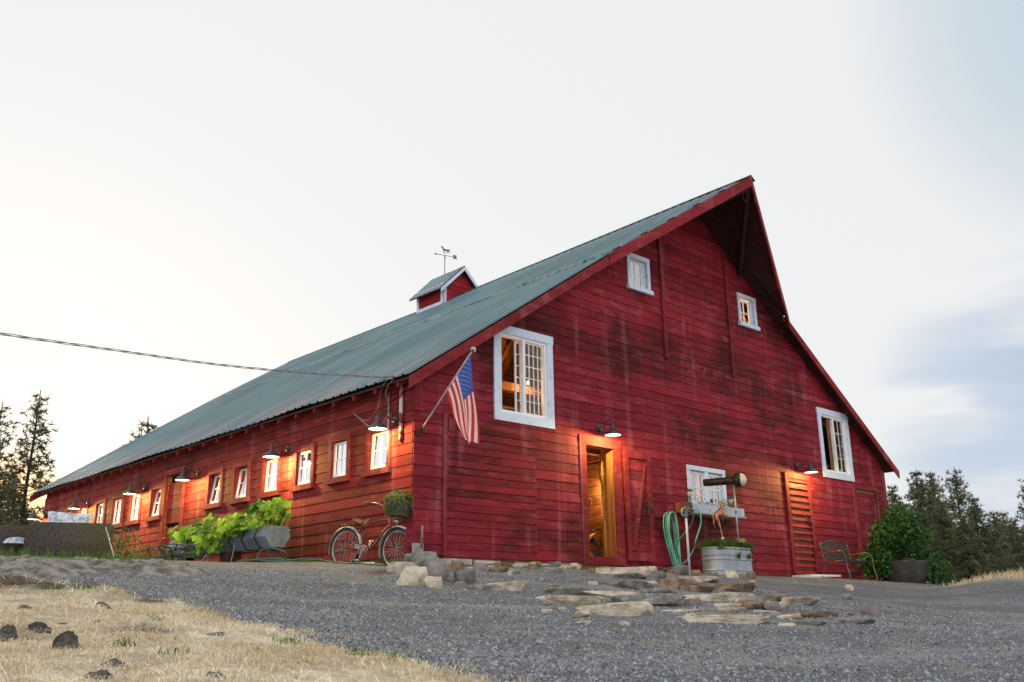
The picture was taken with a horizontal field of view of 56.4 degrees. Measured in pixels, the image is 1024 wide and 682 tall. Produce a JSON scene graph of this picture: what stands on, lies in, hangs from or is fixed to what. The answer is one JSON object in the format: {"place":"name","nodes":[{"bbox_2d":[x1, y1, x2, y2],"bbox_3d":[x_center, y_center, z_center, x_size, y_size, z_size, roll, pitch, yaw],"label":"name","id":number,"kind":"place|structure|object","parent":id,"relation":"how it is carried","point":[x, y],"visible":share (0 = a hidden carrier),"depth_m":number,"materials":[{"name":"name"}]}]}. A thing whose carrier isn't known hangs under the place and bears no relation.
{"place":"outdoors","nodes":[
{"label":"outdoors","id":0,"kind":"place"},
{"bbox_2d":[0,555,1023,681],"bbox_3d":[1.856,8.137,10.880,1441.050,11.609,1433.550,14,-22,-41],"label":"ground","id":1,"kind":"structure","parent":0,"point":[994,595],"depth_m":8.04,"materials":[{"name":"gravel"}]},
{"bbox_2d":[0,624,16,640],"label":"stone","id":2,"kind":"object","parent":1,"relation":"on","point":[7,630],"visible":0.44,"depth_m":5.17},
{"bbox_2d":[0,524,25,555],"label":"wicker sofa","id":3,"kind":"object","parent":1,"relation":"on","point":[8,531],"visible":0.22,"depth_m":16.20,"materials":[{"name":"wicker"}]},
{"bbox_2d":[0,453,26,524],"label":"pine tree","id":4,"kind":"object","parent":1,"relation":"on","point":[2,474],"visible":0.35,"depth_m":33.30,"materials":[{"name":"green plant"}]},
{"bbox_2d":[0,402,29,524],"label":"pine tree","id":5,"kind":"object","parent":1,"relation":"on","point":[12,472],"visible":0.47,"depth_m":37.47,"materials":[{"name":"green plant"}]},
{"bbox_2d":[0,476,41,526],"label":"pine tree","id":6,"kind":"object","parent":1,"relation":"on","point":[26,515],"visible":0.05,"depth_m":42.32,"materials":[{"name":"green plant"}]},
{"bbox_2d":[0,390,58,525],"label":"pine tree","id":7,"kind":"object","parent":1,"relation":"on","point":[31,470],"visible":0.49,"depth_m":39.40,"materials":[{"name":"green plant"}]},
{"bbox_2d":[25,621,51,633],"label":"stone","id":8,"kind":"object","parent":1,"relation":"on","point":[36,625],"visible":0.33,"depth_m":5.50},
{"bbox_2d":[0,554,102,579],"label":"rock outcrop","id":9,"kind":"object","parent":1,"relation":"on","point":[44,569],"visible":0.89,"depth_m":9.35,"materials":[{"name":"stone"}]},
{"bbox_2d":[52,630,78,649],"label":"stone","id":10,"kind":"object","parent":1,"relation":"on","point":[67,637],"visible":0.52,"depth_m":4.98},
{"bbox_2d":[23,522,113,558],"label":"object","id":11,"kind":"object","parent":1,"relation":"on","point":[59,536],"visible":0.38,"depth_m":16.04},
{"bbox_2d":[48,511,93,522],"bbox_3d":[-7.600,3.103,16.395,0.740,0.360,0.150,8,-41,-22],"label":"pillow","id":12,"kind":"object","parent":11,"relation":"on","point":[53,516],"visible":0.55,"depth_m":16.37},
{"bbox_2d":[59,556,121,566],"bbox_3d":[-4.736,2.619,10.953,1.113,0.327,1.200,-1,-16,0],"label":"rock outcrop","id":13,"kind":"object","parent":1,"relation":"on","point":[85,561],"visible":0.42,"depth_m":10.72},
{"bbox_2d":[85,669,113,679],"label":"stone","id":14,"kind":"object","parent":1,"relation":"on","point":[101,673],"visible":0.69,"depth_m":4.28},
{"bbox_2d":[118,416,157,447],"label":"pine tree","id":15,"kind":"object","parent":1,"relation":"on","point":[147,425],"visible":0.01,"depth_m":62.27,"materials":[{"name":"green plant"}]},
{"bbox_2d":[111,523,182,560],"bbox_3d":[-6.803,3.726,17.047,1.718,0.949,1.060,-1,-16,1],"label":"bush","id":16,"kind":"object","parent":1,"relation":"on","point":[118,545],"visible":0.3,"depth_m":17.05,"materials":[{"name":"green plant"}]},
{"bbox_2d":[92,559,210,575],"bbox_3d":[-4.079,2.631,10.771,1.318,0.377,1.300,-1,-16,0],"label":"rock outcrop","id":17,"kind":"object","parent":1,"relation":"on","point":[162,567],"visible":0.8,"depth_m":10.47,"materials":[{"name":"stone"}]},
{"bbox_2d":[148,546,185,560],"bbox_3d":[-5.866,3.686,16.180,0.459,0.381,0.501,-6,-17,18],"label":"patio chair","id":18,"kind":"object","parent":1,"relation":"on","point":[154,548],"visible":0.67,"depth_m":16.12,"materials":[{"name":"metal"}]},
{"bbox_2d":[159,543,195,560],"bbox_3d":[-5.570,3.578,15.872,0.459,0.381,0.501,-3,-16,7],"label":"patio chair","id":19,"kind":"object","parent":1,"relation":"on","point":[184,554],"visible":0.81,"depth_m":15.76,"materials":[{"name":"metal"}]},
{"bbox_2d":[0,545,421,662],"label":"green weeds","id":20,"kind":"object","parent":1,"relation":"on","point":[11,554],"visible":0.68,"depth_m":8.02,"materials":[{"name":"green plant"}]},
{"bbox_2d":[167,525,289,561],"bbox_3d":[-5.199,3.751,16.705,0.814,0.759,3.750,14,-22,-41],"label":"feed trough","id":21,"kind":"object","parent":1,"relation":"on","point":[258,539],"visible":0.59,"depth_m":15.89,"materials":[{"name":"metal"}]},
{"bbox_2d":[164,497,291,557],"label":"squash plants","id":22,"kind":"object","parent":21,"relation":"on","point":[206,533],"visible":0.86,"depth_m":16.17,"materials":[{"name":"green plant"}]},
{"bbox_2d":[237,547,387,565],"bbox_3d":[-2.892,3.372,14.827,2.614,0.378,1.016,-8,-18,22],"label":"garden hose","id":23,"kind":"object","parent":1,"relation":"on","point":[276,559],"visible":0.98,"depth_m":14.96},
{"bbox_2d":[328,499,410,563],"bbox_3d":[-2.194,3.025,14.787,0.586,1.058,1.639,39,-42,-65],"label":"bicycle","id":24,"kind":"object","parent":1,"relation":"on","point":[359,546],"visible":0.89,"depth_m":14.66,"materials":[{"name":"metal"}]},
{"bbox_2d":[383,488,416,516],"bbox_3d":[-1.738,2.493,14.680,0.532,0.472,0.513,14,-22,-41],"label":"trailing plant","id":25,"kind":"object","parent":24,"relation":"in","point":[399,496],"visible":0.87,"depth_m":14.60,"materials":[{"name":"green plant"}]},
{"bbox_2d":[387,562,415,573],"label":"boulder","id":26,"kind":"object","parent":1,"relation":"on","point":[395,567],"visible":0.6,"depth_m":12.64,"materials":[{"name":"beige stone"}]},
{"bbox_2d":[396,566,427,585],"bbox_3d":[-1.188,2.819,11.350,0.376,0.280,0.230,-2,-18,7],"label":"boulder","id":27,"kind":"object","parent":1,"relation":"on","point":[413,575],"visible":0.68,"depth_m":11.27,"materials":[{"name":"beige stone"}]},
{"bbox_2d":[405,529,418,551],"bbox_3d":[-1.488,2.977,14.229,0.240,0.340,0.020,14,-22,-41],"label":"leaning board","id":28,"kind":"object","parent":1,"relation":"on","point":[411,536],"visible":0.86,"depth_m":14.20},
{"bbox_2d":[412,526,423,552],"bbox_3d":[-1.399,2.998,14.200,0.210,0.501,0.044,14,-22,-41],"label":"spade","id":29,"kind":"object","parent":1,"relation":"on","point":[417,547],"visible":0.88,"depth_m":14.20,"materials":[{"name":"grey metal"}]},
{"bbox_2d":[403,551,436,566],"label":"boulder","id":30,"kind":"object","parent":1,"relation":"on","point":[418,558],"visible":0.45,"depth_m":13.17,"materials":[{"name":"grey stone"}]},
{"bbox_2d":[424,576,442,588],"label":"boulder","id":31,"kind":"object","parent":1,"relation":"on","point":[430,582],"visible":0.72,"depth_m":11.06,"materials":[{"name":"beige stone"}]},
{"bbox_2d":[423,559,450,580],"bbox_3d":[-0.949,2.896,11.973,0.346,0.315,0.218,-10,-19,28],"label":"boulder","id":32,"kind":"object","parent":1,"relation":"on","point":[438,567],"visible":0.62,"depth_m":11.91,"materials":[{"name":"grey stone"}]},
{"bbox_2d":[29,175,899,579],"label":"barn","id":33,"kind":"structure","parent":1,"relation":"on","point":[671,343],"depth_m":19.48,"materials":[{"name":"wood"}]},
{"bbox_2d":[93,498,106,522],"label":"window","id":34,"kind":"structure","parent":33,"relation":"in","point":[100,509],"depth_m":24.19,"materials":[{"name":"red wood"}]},
{"bbox_2d":[109,493,124,528],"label":"window","id":35,"kind":"structure","parent":33,"relation":"in","point":[117,501],"depth_m":23.35,"materials":[{"name":"red wood"}]},
{"bbox_2d":[124,488,142,525],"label":"window","id":36,"kind":"structure","parent":33,"relation":"in","point":[133,517],"depth_m":22.54,"materials":[{"name":"red wood"}]},
{"bbox_2d":[144,483,162,521],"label":"window","id":37,"kind":"structure","parent":33,"relation":"in","point":[154,509],"depth_m":21.80,"materials":[{"name":"red wood"}]},
{"bbox_2d":[162,481,181,559],"bbox_3d":[-7.422,4.127,20.845,0.111,2.095,0.840,14,-22,-41],"label":"plank door","id":38,"kind":"structure","parent":33,"relation":"in","point":[174,492],"depth_m":21.05,"materials":[{"name":"red wood"}]},
{"bbox_2d":[0,332,386,377],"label":"power line","id":39,"kind":"object","parent":33,"relation":"attached to","point":[95,347],"visible":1,"depth_m":11.52,"materials":[{"name":"metal"}]},
{"bbox_2d":[202,467,223,509],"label":"window","id":40,"kind":"structure","parent":33,"relation":"in","point":[215,482],"depth_m":19.75,"materials":[{"name":"red wood"}]},
{"bbox_2d":[227,459,250,504],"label":"window","id":41,"kind":"structure","parent":33,"relation":"in","point":[241,485],"depth_m":18.95,"materials":[{"name":"red wood"}]},
{"bbox_2d":[256,451,281,498],"bbox_3d":[-4.521,2.545,18.056,0.220,0.820,0.780,14,-22,-41],"label":"window","id":42,"kind":"structure","parent":33,"relation":"in","point":[269,486],"depth_m":18.08,"materials":[{"name":"red wood"}]},
{"bbox_2d":[263,440,289,457],"bbox_3d":[-4.340,1.984,17.563,0.493,0.322,0.306,14,-22,-41],"label":"wall lamp","id":43,"kind":"object","parent":33,"relation":"attached to","point":[270,453],"visible":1,"depth_m":17.47,"materials":[{"name":"metal"}]},
{"bbox_2d":[289,442,315,492],"bbox_3d":[-3.716,2.288,17.225,0.220,0.820,0.750,14,-22,-41],"label":"window","id":44,"kind":"structure","parent":33,"relation":"in","point":[305,454],"depth_m":17.24,"materials":[{"name":"red wood"}]},
{"bbox_2d":[324,433,350,484],"bbox_3d":[-2.931,2.037,16.415,0.220,0.820,0.720,14,-22,-41],"label":"window","id":45,"kind":"structure","parent":33,"relation":"in","point":[339,470],"depth_m":16.43,"materials":[{"name":"red wood"}]},
{"bbox_2d":[361,411,392,477],"bbox_3d":[-2.158,1.708,15.640,0.220,0.990,0.780,14,-22,-41],"label":"window","id":46,"kind":"structure","parent":33,"relation":"in","point":[375,442],"depth_m":15.64,"materials":[{"name":"red wood"}]},
{"bbox_2d":[368,410,397,430],"bbox_3d":[-2.057,1.256,15.207,0.493,0.322,0.306,14,-22,-41],"label":"wall lamp","id":47,"kind":"object","parent":33,"relation":"attached to","point":[377,425],"visible":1,"depth_m":15.13,"materials":[{"name":"metal"}]},
{"bbox_2d":[398,384,404,441],"bbox_3d":[-1.764,1.121,15.276,0.091,1.000,0.120,14,-22,-41],"label":"electric conduit","id":48,"kind":"object","parent":33,"relation":"attached to","point":[401,422],"visible":0.79,"depth_m":15.23,"materials":[{"name":"metal"}]},
{"bbox_2d":[416,347,478,443],"bbox_3d":[-1.018,0.930,14.762,1.264,1.520,0.139,-14,-21,38],"label":"flag","id":49,"kind":"object","parent":33,"relation":"attached to","point":[459,391],"visible":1,"depth_m":14.52,"materials":[{"name":"multicoloured fabric"}]},
{"bbox_2d":[447,418,537,560],"bbox_3d":[-0.313,2.489,15.831,1.980,2.196,0.060,14,-22,-41],"label":"sliding door","id":50,"kind":"structure","parent":33,"relation":"in","point":[497,452],"depth_m":15.78,"materials":[{"name":"wood"}]},
{"bbox_2d":[493,322,554,428],"bbox_3d":[0.170,0.643,16.956,1.475,1.725,0.180,14,-22,-41],"label":"window","id":51,"kind":"structure","parent":33,"relation":"in","point":[522,337],"depth_m":17.00,"materials":[{"name":"white paint"}]},
{"bbox_2d":[589,529,602,555],"bbox_3d":[1.709,4.038,18.767,0.630,0.672,0.282,3,-17,-14],"label":"drum fan","id":52,"kind":"object","parent":33,"relation":"on","point":[594,541],"visible":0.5,"depth_m":18.73},
{"bbox_2d":[596,419,620,436],"bbox_3d":[1.803,1.611,17.795,0.306,0.322,0.493,14,-22,-41],"label":"wall lamp","id":53,"kind":"object","parent":33,"relation":"attached to","point":[612,432],"visible":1,"depth_m":17.72,"materials":[{"name":"metal"}]},
{"bbox_2d":[622,450,655,561],"bbox_3d":[2.442,3.131,18.155,0.747,2.060,0.111,12,-21,-37],"label":"door","id":54,"kind":"structure","parent":33,"relation":"in","point":[642,507],"depth_m":18.15,"materials":[{"name":"wood"}]},
{"bbox_2d":[626,253,653,295],"bbox_3d":[2.606,-1.389,19.916,0.780,0.810,0.220,14,-22,-41],"label":"window","id":55,"kind":"structure","parent":33,"relation":"in","point":[638,271],"depth_m":19.95,"materials":[{"name":"white paint"}]},
{"bbox_2d":[653,506,676,519],"bbox_3d":[2.949,3.357,18.599,0.686,0.274,0.183,14,-22,-41],"label":"hose hanger","id":56,"kind":"object","parent":33,"relation":"attached to","point":[658,512],"visible":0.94,"depth_m":18.61,"materials":[{"name":"red metal"}]},
{"bbox_2d":[663,511,680,565],"bbox_3d":[3.101,3.838,18.516,0.366,1.046,0.152,14,-22,-41],"label":"hanging hose","id":57,"kind":"object","parent":56,"relation":"hanging from","point":[676,539],"visible":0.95,"depth_m":18.51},
{"bbox_2d":[686,464,727,506],"bbox_3d":[4.022,3.079,19.935,1.310,0.855,0.180,14,-22,-41],"label":"window","id":58,"kind":"structure","parent":33,"relation":"in","point":[695,474],"depth_m":19.88,"materials":[{"name":"white paint"}]},
{"bbox_2d":[675,501,746,519],"bbox_3d":[4.082,3.477,19.513,1.970,0.228,0.340,14,-22,-41],"label":"window box","id":59,"kind":"object","parent":33,"relation":"attached to","point":[707,511],"visible":0.76,"depth_m":19.24,"materials":[{"name":"wood"}]},
{"bbox_2d":[736,292,760,331],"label":"window","id":60,"kind":"structure","parent":33,"relation":"in","point":[752,320],"depth_m":22.56,"materials":[{"name":"white paint"}]},
{"bbox_2d":[788,478,815,573],"bbox_3d":[6.694,4.237,22.049,0.880,2.205,0.143,14,-22,-41],"label":"louvred door","id":61,"kind":"structure","parent":33,"relation":"in","point":[805,571],"depth_m":22.07,"materials":[{"name":"wood"}]},
{"bbox_2d":[816,407,854,481],"bbox_3d":[8.010,2.640,24.063,1.520,1.735,0.360,14,-22,-41],"label":"window","id":62,"kind":"structure","parent":33,"relation":"in","point":[838,422],"depth_m":24.08,"materials":[{"name":"white paint"}]},
{"bbox_2d":[856,492,882,579],"bbox_3d":[9.057,4.966,24.178,1.080,2.206,0.020,14,-22,-41],"label":"plank door","id":63,"kind":"structure","parent":33,"relation":"in","point":[869,500],"depth_m":24.29,"materials":[{"name":"wood"}]},
{"bbox_2d":[453,570,475,582],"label":"boulder","id":64,"kind":"object","parent":1,"relation":"on","point":[467,576],"visible":0.73,"depth_m":11.83,"materials":[{"name":"grey stone"}]},
{"bbox_2d":[488,581,525,590],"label":"paving stone","id":65,"kind":"object","parent":1,"relation":"on","point":[514,586],"visible":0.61,"depth_m":11.10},
{"bbox_2d":[542,587,589,593],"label":"paving stone","id":66,"kind":"object","parent":1,"relation":"on","point":[564,590],"visible":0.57,"depth_m":11.06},
{"bbox_2d":[544,595,604,606],"bbox_3d":[0.654,2.776,10.085,0.639,0.163,0.452,-1,-18,8],"label":"paving stone","id":67,"kind":"object","parent":1,"relation":"on","point":[572,601],"visible":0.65,"depth_m":9.91,"materials":[{"name":"stone"}]},
{"bbox_2d":[571,591,638,596],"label":"paving stone","id":68,"kind":"object","parent":1,"relation":"on","point":[603,593],"visible":0.59,"depth_m":10.86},
{"bbox_2d":[575,601,654,615],"bbox_3d":[1.045,2.716,9.592,0.820,0.163,0.609,-3,-18,-3],"label":"paving stone","id":69,"kind":"object","parent":1,"relation":"on","point":[641,608],"visible":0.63,"depth_m":9.35,"materials":[{"name":"stone"}]},
{"bbox_2d":[595,566,648,575],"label":"paving stone","id":70,"kind":"object","parent":1,"relation":"on","point":[644,570],"visible":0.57,"depth_m":14.90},
{"bbox_2d":[613,573,646,578],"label":"paving stone","id":71,"kind":"object","parent":1,"relation":"on","point":[632,575],"visible":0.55,"depth_m":13.65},
{"bbox_2d":[607,580,653,589],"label":"paving stone","id":72,"kind":"object","parent":1,"relation":"on","point":[633,584],"visible":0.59,"depth_m":11.81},
{"bbox_2d":[611,593,685,605],"bbox_3d":[1.493,2.849,10.440,0.816,0.158,0.518,-2,-17,0],"label":"paving stone","id":73,"kind":"object","parent":1,"relation":"on","point":[662,599],"visible":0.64,"depth_m":10.28,"materials":[{"name":"stone"}]},
{"bbox_2d":[638,589,676,593],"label":"paving stone","id":74,"kind":"object","parent":1,"relation":"on","point":[657,591],"visible":0.59,"depth_m":11.47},
{"bbox_2d":[656,578,699,586],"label":"paving stone","id":75,"kind":"object","parent":1,"relation":"on","point":[672,582],"visible":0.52,"depth_m":12.77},
{"bbox_2d":[672,565,688,575],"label":"boulder","id":76,"kind":"object","parent":1,"relation":"on","point":[679,569],"visible":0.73,"depth_m":16.48,"materials":[{"name":"grey stone"}]},
{"bbox_2d":[681,506,693,574],"bbox_3d":[3.237,3.660,17.490,0.327,1.251,0.071,10,-19,-32],"label":"standpipe","id":77,"kind":"object","parent":1,"relation":"on","point":[685,515],"visible":0.98,"depth_m":17.50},
{"bbox_2d":[677,585,714,592],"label":"paving stone","id":78,"kind":"object","parent":1,"relation":"on","point":[702,588],"visible":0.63,"depth_m":12.10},
{"bbox_2d":[679,576,718,582],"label":"paving stone","id":79,"kind":"object","parent":1,"relation":"on","point":[709,579],"visible":0.57,"depth_m":14.48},
{"bbox_2d":[684,594,727,601],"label":"paving stone","id":80,"kind":"object","parent":1,"relation":"on","point":[712,597],"visible":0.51,"depth_m":10.91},
{"bbox_2d":[677,615,769,623],"bbox_3d":[1.983,2.725,9.301,0.986,0.108,0.578,0,-16,-5],"label":"paving stone","id":81,"kind":"object","parent":1,"relation":"on","point":[747,619],"visible":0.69,"depth_m":9.05,"materials":[{"name":"stone"}]},
{"bbox_2d":[701,547,752,575],"bbox_3d":[4.182,4.305,18.527,1.288,0.548,0.548,14,-22,-41],"label":"stock tank","id":82,"kind":"object","parent":1,"relation":"on","point":[716,559],"visible":0.85,"depth_m":18.17,"materials":[{"name":"metal"}]},
{"bbox_2d":[712,502,727,539],"bbox_3d":[4.079,3.551,18.551,0.544,0.885,0.269,5,-18,-20],"label":"horse ornament","id":83,"kind":"object","parent":82,"relation":"in","point":[718,513],"visible":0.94,"depth_m":18.47,"materials":[{"name":"brown metal"}]},
{"bbox_2d":[703,473,745,542],"bbox_3d":[4.289,3.446,19.028,0.862,1.613,0.295,-5,-17,15],"label":"tube on pole","id":84,"kind":"object","parent":82,"relation":"in","point":[737,479],"visible":1,"depth_m":19.11,"materials":[{"name":"metal"}]},
{"bbox_2d":[697,535,754,559],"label":"tank plants","id":85,"kind":"object","parent":82,"relation":"in","point":[724,543],"visible":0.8,"depth_m":18.36,"materials":[{"name":"green plant"}]},
{"bbox_2d":[708,607,746,611],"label":"paving stone","id":86,"kind":"object","parent":1,"relation":"on","point":[731,609],"visible":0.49,"depth_m":9.85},
{"bbox_2d":[707,582,755,591],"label":"paving stone","id":87,"kind":"object","parent":1,"relation":"on","point":[744,587],"visible":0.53,"depth_m":12.69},
{"bbox_2d":[715,592,756,600],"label":"paving stone","id":88,"kind":"object","parent":1,"relation":"on","point":[734,596],"visible":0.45,"depth_m":11.17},
{"bbox_2d":[742,601,764,609],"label":"paving stone","id":89,"kind":"object","parent":1,"relation":"on","point":[759,605],"visible":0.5,"depth_m":10.13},
{"bbox_2d":[762,601,781,610],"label":"stone","id":90,"kind":"object","parent":1,"relation":"on","point":[772,606],"visible":0.75,"depth_m":10.11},
{"bbox_2d":[781,597,819,605],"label":"paving stone","id":91,"kind":"object","parent":1,"relation":"on","point":[808,601],"visible":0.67,"depth_m":11.21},
{"bbox_2d":[789,619,826,625],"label":"paving stone","id":92,"kind":"object","parent":1,"relation":"on","point":[808,622],"visible":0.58,"depth_m":9.13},
{"bbox_2d":[785,611,838,617],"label":"paving stone","id":93,"kind":"object","parent":1,"relation":"on","point":[810,614],"visible":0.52,"depth_m":9.76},
{"bbox_2d":[792,574,840,577],"bbox_3d":[6.760,5.218,21.185,1.050,0.040,0.530,10,-20,-33],"label":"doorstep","id":94,"kind":"object","parent":1,"relation":"on","point":[814,575],"visible":0.89,"depth_m":21.02,"materials":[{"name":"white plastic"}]},
{"bbox_2d":[819,540,878,580],"bbox_3d":[7.571,4.943,21.513,1.232,0.918,0.731,14,-22,-41],"label":"bench","id":95,"kind":"object","parent":1,"relation":"on","point":[841,557],"visible":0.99,"depth_m":21.63,"materials":[{"name":"metal"}]},
{"bbox_2d":[831,618,875,624],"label":"paving stone","id":96,"kind":"object","parent":1,"relation":"on","point":[860,621],"visible":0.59,"depth_m":9.23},
{"bbox_2d":[859,605,874,615],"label":"stone","id":97,"kind":"object","parent":1,"relation":"on","point":[867,609],"visible":0.86,"depth_m":10.38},
{"bbox_2d":[887,484,919,559],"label":"pine tree","id":98,"kind":"object","parent":1,"relation":"on","point":[893,500],"visible":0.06,"depth_m":40.53,"materials":[{"name":"green plant"}]},
{"bbox_2d":[856,503,955,584],"bbox_3d":[9.152,4.812,22.320,2.098,2.044,1.436,5,-17,-19],"label":"potted shrub","id":99,"kind":"object","parent":1,"relation":"on","point":[899,540],"visible":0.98,"depth_m":22.06,"materials":[{"name":"green plant"}]},
{"bbox_2d":[899,469,940,551],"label":"pine tree","id":100,"kind":"object","parent":1,"relation":"on","point":[918,496],"visible":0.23,"depth_m":47.41,"materials":[{"name":"green plant"}]},
{"bbox_2d":[907,507,959,583],"bbox_3d":[16.466,8.411,37.694,2.548,3.720,2.503,-1,-16,1],"label":"pine tree","id":101,"kind":"object","parent":1,"relation":"on","point":[924,518],"visible":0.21,"depth_m":37.72,"materials":[{"name":"green plant"}]},
{"bbox_2d":[921,471,957,581],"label":"pine tree","id":102,"kind":"object","parent":1,"relation":"on","point":[932,488],"visible":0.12,"depth_m":50.93,"materials":[{"name":"green plant"}]},
{"bbox_2d":[927,500,980,582],"bbox_3d":[17.901,8.784,39.187,2.750,4.501,2.915,3,-17,-13],"label":"pine tree","id":103,"kind":"object","parent":1,"relation":"on","point":[942,514],"visible":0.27,"depth_m":39.42,"materials":[{"name":"green plant"}]},
{"bbox_2d":[931,468,1004,575],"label":"pine tree","id":104,"kind":"object","parent":1,"relation":"on","point":[958,493],"visible":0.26,"depth_m":44.88,"materials":[{"name":"green plant"}]},
{"bbox_2d":[946,515,1001,582],"bbox_3d":[17.692,8.572,37.169,2.371,3.520,2.236,1,-16,-6],"label":"pine tree","id":105,"kind":"object","parent":1,"relation":"on","point":[964,534],"visible":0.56,"depth_m":37.05,"materials":[{"name":"green plant"}]},
{"bbox_2d":[953,496,1017,578],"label":"pine tree","id":106,"kind":"object","parent":1,"relation":"on","point":[974,515],"visible":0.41,"depth_m":40.49,"materials":[{"name":"green plant"}]},
{"bbox_2d":[983,510,1011,570],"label":"pine tree","id":107,"kind":"object","parent":1,"relation":"on","point":[996,521],"visible":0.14,"depth_m":50.77,"materials":[{"name":"green plant"}]},
{"bbox_2d":[997,478,1023,573],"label":"pine tree","id":108,"kind":"object","parent":1,"relation":"on","point":[1021,561],"visible":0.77,"depth_m":39.18,"materials":[{"name":"green plant"}]},
{"bbox_2d":[998,518,1023,569],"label":"pine tree","id":109,"kind":"object","parent":1,"relation":"on","point":[1014,549],"visible":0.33,"depth_m":47.80,"materials":[{"name":"green plant"}]},
{"bbox_2d":[0,567,1023,681],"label":"dry grass","id":110,"kind":"structure","parent":0,"point":[152,635],"depth_m":5.29,"materials":[{"name":"plant"}]},
{"bbox_2d":[0,0,1023,554],"label":"sky","id":111,"kind":"structure","parent":0,"point":[268,184],"materials":[{"name":"white"}]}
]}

